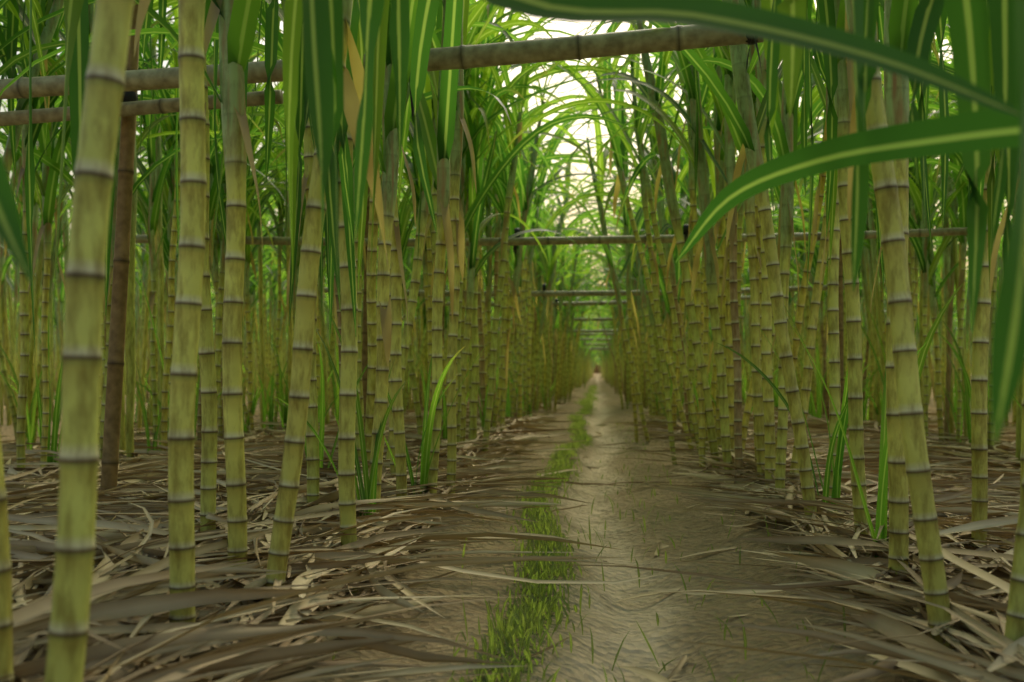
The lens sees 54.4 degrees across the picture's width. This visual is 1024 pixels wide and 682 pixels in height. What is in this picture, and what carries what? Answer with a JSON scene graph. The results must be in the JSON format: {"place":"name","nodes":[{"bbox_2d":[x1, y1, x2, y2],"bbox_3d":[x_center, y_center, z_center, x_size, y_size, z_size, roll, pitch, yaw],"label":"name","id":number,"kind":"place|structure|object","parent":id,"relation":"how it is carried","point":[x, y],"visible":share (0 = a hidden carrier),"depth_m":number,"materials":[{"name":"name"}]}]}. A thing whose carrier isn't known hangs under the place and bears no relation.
{"place":"outdoors","nodes":[
{"label":"outdoors","id":0,"kind":"place"},
{"bbox_2d":[0,0,1011,373],"label":"sky","id":1,"kind":"structure","parent":0,"point":[573,28],"materials":[{"name":"white"}]},
{"bbox_2d":[0,374,1015,681],"bbox_3d":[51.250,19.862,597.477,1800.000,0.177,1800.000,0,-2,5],"label":"ground","id":2,"kind":"structure","parent":0,"point":[608,620],"depth_m":2.67,"materials":[{"name":"soil"}]},
{"bbox_2d":[0,3,1004,490],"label":"bamboo frame","id":3,"kind":"object","parent":2,"relation":"on","point":[580,47],"visible":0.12,"depth_m":3.46,"materials":[{"name":"brown wood"}]},
{"bbox_2d":[122,36,763,340],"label":"black ties","id":4,"kind":"object","parent":3,"relation":"attached to","point":[128,96],"visible":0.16,"depth_m":3.43,"materials":[{"name":"black fabric"}]},
{"bbox_2d":[0,390,1023,681],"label":"dry leaf litter","id":5,"kind":"object","parent":2,"relation":"on","point":[238,630],"visible":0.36,"depth_m":2.22,"materials":[{"name":"brown plant"}]},
{"bbox_2d":[0,0,1023,681],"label":"sugarcane stalks","id":6,"kind":"object","parent":2,"relation":"on","point":[78,346],"visible":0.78,"depth_m":3.53,"materials":[{"name":"plant"}]},
{"bbox_2d":[0,0,1023,681],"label":"green leaves","id":7,"kind":"object","parent":6,"relation":"attached to","point":[964,124],"visible":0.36,"depth_m":3.18,"materials":[{"name":"plant"}]}
]}

